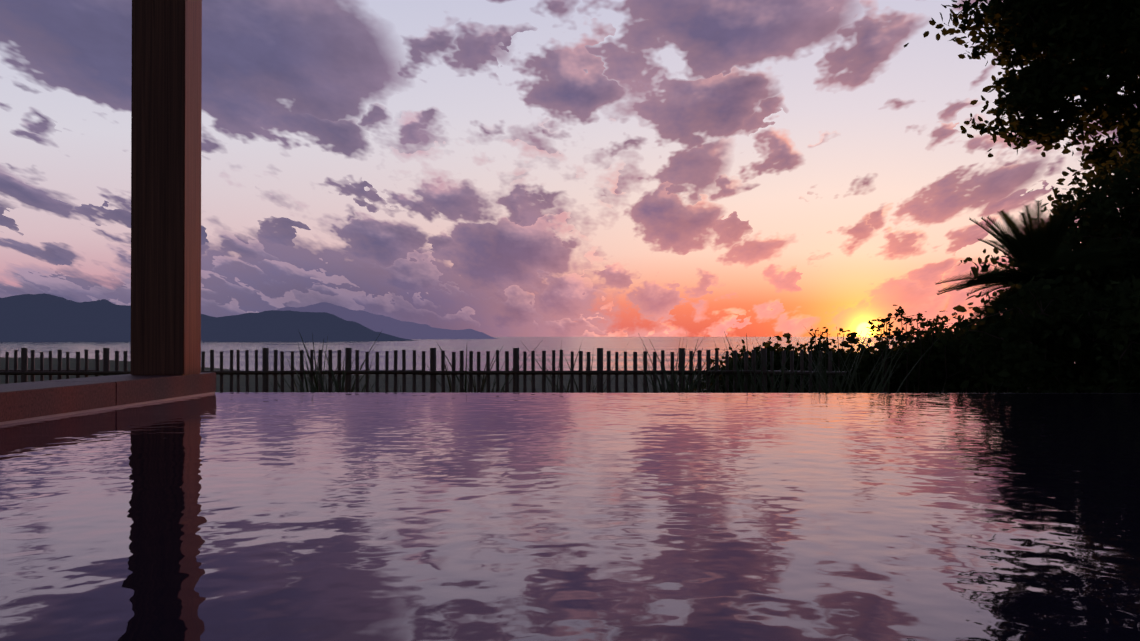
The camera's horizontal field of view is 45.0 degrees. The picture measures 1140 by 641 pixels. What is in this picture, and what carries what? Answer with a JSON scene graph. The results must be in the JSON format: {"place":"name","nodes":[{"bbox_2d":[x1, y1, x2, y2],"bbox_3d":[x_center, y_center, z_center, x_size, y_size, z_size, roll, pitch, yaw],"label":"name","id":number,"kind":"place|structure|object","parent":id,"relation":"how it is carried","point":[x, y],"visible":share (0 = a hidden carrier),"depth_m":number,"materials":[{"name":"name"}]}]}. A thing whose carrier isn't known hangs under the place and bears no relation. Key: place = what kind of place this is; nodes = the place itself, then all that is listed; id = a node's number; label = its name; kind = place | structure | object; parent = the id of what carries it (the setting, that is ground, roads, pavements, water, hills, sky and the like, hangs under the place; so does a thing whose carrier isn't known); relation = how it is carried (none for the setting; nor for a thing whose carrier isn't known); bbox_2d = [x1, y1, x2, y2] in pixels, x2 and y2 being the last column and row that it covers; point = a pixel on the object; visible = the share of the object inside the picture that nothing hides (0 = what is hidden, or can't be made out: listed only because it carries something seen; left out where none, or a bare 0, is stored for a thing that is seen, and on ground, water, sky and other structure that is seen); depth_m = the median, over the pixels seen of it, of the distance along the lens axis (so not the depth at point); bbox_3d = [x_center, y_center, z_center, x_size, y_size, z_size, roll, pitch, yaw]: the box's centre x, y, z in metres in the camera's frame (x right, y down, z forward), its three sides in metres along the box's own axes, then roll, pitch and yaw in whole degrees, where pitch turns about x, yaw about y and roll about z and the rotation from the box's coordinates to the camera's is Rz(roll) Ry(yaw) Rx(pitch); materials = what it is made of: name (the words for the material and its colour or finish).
{"place":"outdoors","nodes":[
{"label":"outdoors","id":0,"kind":"place"},
{"bbox_2d":[0,293,417,341],"bbox_3d":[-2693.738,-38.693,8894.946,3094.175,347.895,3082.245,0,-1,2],"label":"mountain range","id":1,"kind":"structure","parent":0,"point":[43,317],"depth_m":8494.14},
{"bbox_2d":[0,357,711,392],"bbox_3d":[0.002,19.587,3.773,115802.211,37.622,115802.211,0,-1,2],"label":"ground","id":2,"kind":"structure","parent":0,"point":[287,378],"depth_m":41.33,"materials":[{"name":"brown plant"}]},
{"bbox_2d":[293,392,429,392],"bbox_3d":[3.152,1.147,2.059,12.000,1.660,13.120,0,-1,2],"label":"pool shell","id":3,"kind":"object","parent":2,"relation":"on","point":[361,392],"depth_m":8.74,"materials":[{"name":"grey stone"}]},
{"bbox_2d":[0,392,214,424],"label":"deck base","id":4,"kind":"object","parent":3,"relation":"on","point":[63,414],"visible":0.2,"depth_m":6.49,"materials":[{"name":"brown wood"}]},
{"bbox_2d":[0,372,215,421],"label":"granite ledge","id":5,"kind":"object","parent":4,"relation":"on","point":[22,400],"visible":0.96,"depth_m":6.54,"materials":[{"name":"brown stone"}]},
{"bbox_2d":[130,0,201,374],"bbox_3d":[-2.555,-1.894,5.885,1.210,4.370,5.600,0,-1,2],"label":"wood post","id":6,"kind":"object","parent":5,"relation":"on","point":[166,93],"visible":1,"depth_m":7.87,"materials":[{"name":"brown wood"}]},
{"bbox_2d":[0,392,1139,640],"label":"pool water","id":7,"kind":"structure","parent":3,"relation":"in","point":[254,516],"depth_m":2.67,"materials":[{"name":"purple liquid"}]},
{"bbox_2d":[0,348,846,392],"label":"bamboo fence","id":8,"kind":"object","parent":2,"relation":"on","point":[265,372],"visible":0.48,"depth_m":15.01,"materials":[{"name":"brown wood"}]},
{"bbox_2d":[693,341,782,392],"bbox_3d":[2.804,1.001,20.946,2.002,1.386,1.809,0,-1,2],"label":"shrub","id":9,"kind":"object","parent":2,"relation":"on","point":[741,354],"depth_m":20.88,"materials":[{"name":"green plant"}]},
{"bbox_2d":[693,333,836,392],"bbox_3d":[2.578,0.922,19.410,1.893,1.501,2.131,0,-1,-35],"label":"shrub","id":10,"kind":"object","parent":2,"relation":"on","point":[769,347],"visible":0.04,"depth_m":19.02,"materials":[{"name":"green plant"}]},
{"bbox_2d":[729,337,847,392],"bbox_3d":[3.222,0.956,19.359,2.215,1.455,1.700,0,-1,-20],"label":"shrub","id":11,"kind":"object","parent":2,"relation":"on","point":[780,353],"depth_m":19.00,"materials":[{"name":"green plant"}]},
{"bbox_2d":[750,335,899,392],"bbox_3d":[3.473,0.940,18.877,2.329,1.476,2.049,0,-1,2],"label":"shrub","id":12,"kind":"object","parent":2,"relation":"on","point":[852,358],"visible":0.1,"depth_m":18.65,"materials":[{"name":"green plant"}]},
{"bbox_2d":[800,340,870,362],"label":"shrub","id":13,"kind":"object","parent":2,"relation":"on","point":[804,346],"depth_m":20.03,"materials":[{"name":"green plant"}]},
{"bbox_2d":[760,332,916,392],"bbox_3d":[3.810,0.921,19.001,2.412,1.525,1.680,0,-1,-15],"label":"shrub","id":14,"kind":"object","parent":2,"relation":"on","point":[864,374],"visible":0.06,"depth_m":18.73,"materials":[{"name":"green plant"}]},
{"bbox_2d":[833,343,917,392],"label":"shrub","id":15,"kind":"object","parent":2,"relation":"on","point":[894,385],"visible":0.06,"depth_m":18.81,"materials":[{"name":"green plant"}]},
{"bbox_2d":[859,334,903,363],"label":"shrub","id":16,"kind":"object","parent":2,"relation":"on","point":[862,362],"depth_m":19.66,"materials":[{"name":"green plant"}]},
{"bbox_2d":[804,305,1010,392],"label":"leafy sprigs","id":17,"kind":"object","parent":2,"relation":"on","point":[906,334],"visible":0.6,"depth_m":18.45,"materials":[{"name":"green plant"}]},
{"bbox_2d":[883,323,1000,392],"bbox_3d":[5.121,0.848,18.956,1.852,1.639,1.871,0,-1,2],"label":"shrub","id":18,"kind":"object","parent":2,"relation":"on","point":[955,367],"visible":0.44,"depth_m":18.68,"materials":[{"name":"green plant"}]},
{"bbox_2d":[891,302,1018,392],"bbox_3d":[5.657,0.714,20.183,2.351,1.957,1.660,0,-1,2],"label":"shrub","id":19,"kind":"object","parent":2,"relation":"on","point":[979,352],"visible":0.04,"depth_m":19.90,"materials":[{"name":"green plant"}]},
{"bbox_2d":[926,311,1018,392],"bbox_3d":[5.964,0.774,20.207,2.196,1.824,1.987,0,-1,2],"label":"shrub","id":20,"kind":"object","parent":2,"relation":"on","point":[945,317],"visible":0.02,"depth_m":19.79,"materials":[{"name":"green plant"}]},
{"bbox_2d":[904,0,1139,184],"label":"tree","id":21,"kind":"object","parent":2,"relation":"on","point":[1098,41],"visible":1,"depth_m":26.77,"materials":[{"name":"green plant"}]},
{"bbox_2d":[930,263,1139,392],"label":"shrub","id":22,"kind":"object","parent":2,"relation":"on","point":[1100,348],"visible":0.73,"depth_m":14.27,"materials":[{"name":"green plant"}]},
{"bbox_2d":[935,199,1139,391],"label":"cycad palm","id":23,"kind":"object","parent":2,"relation":"on","point":[1035,251],"visible":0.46,"depth_m":15.64,"materials":[{"name":"green plant"}]},
{"bbox_2d":[953,112,1139,364],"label":"tree","id":24,"kind":"object","parent":2,"relation":"on","point":[1101,221],"visible":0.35,"depth_m":17.22,"materials":[{"name":"green plant"}]},
{"bbox_2d":[277,302,497,338],"bbox_3d":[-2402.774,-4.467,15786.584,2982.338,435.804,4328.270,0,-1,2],"label":"mountain range","id":25,"kind":"structure","parent":0,"point":[391,326],"depth_m":15619.12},
{"bbox_2d":[26,326,1033,392],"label":"reed grass","id":26,"kind":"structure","parent":0,"point":[750,388],"depth_m":14.58,"materials":[{"name":"green plant"}]},
{"bbox_2d":[0,337,1074,374],"bbox_3d":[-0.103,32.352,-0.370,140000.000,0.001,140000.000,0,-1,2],"label":"sea","id":27,"kind":"structure","parent":0,"point":[568,345],"depth_m":3594.36,"materials":[{"name":"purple liquid"}]},
{"bbox_2d":[0,0,1138,336],"label":"sky","id":28,"kind":"structure","parent":0,"point":[494,168],"materials":[{"name":"purple"}]}
]}

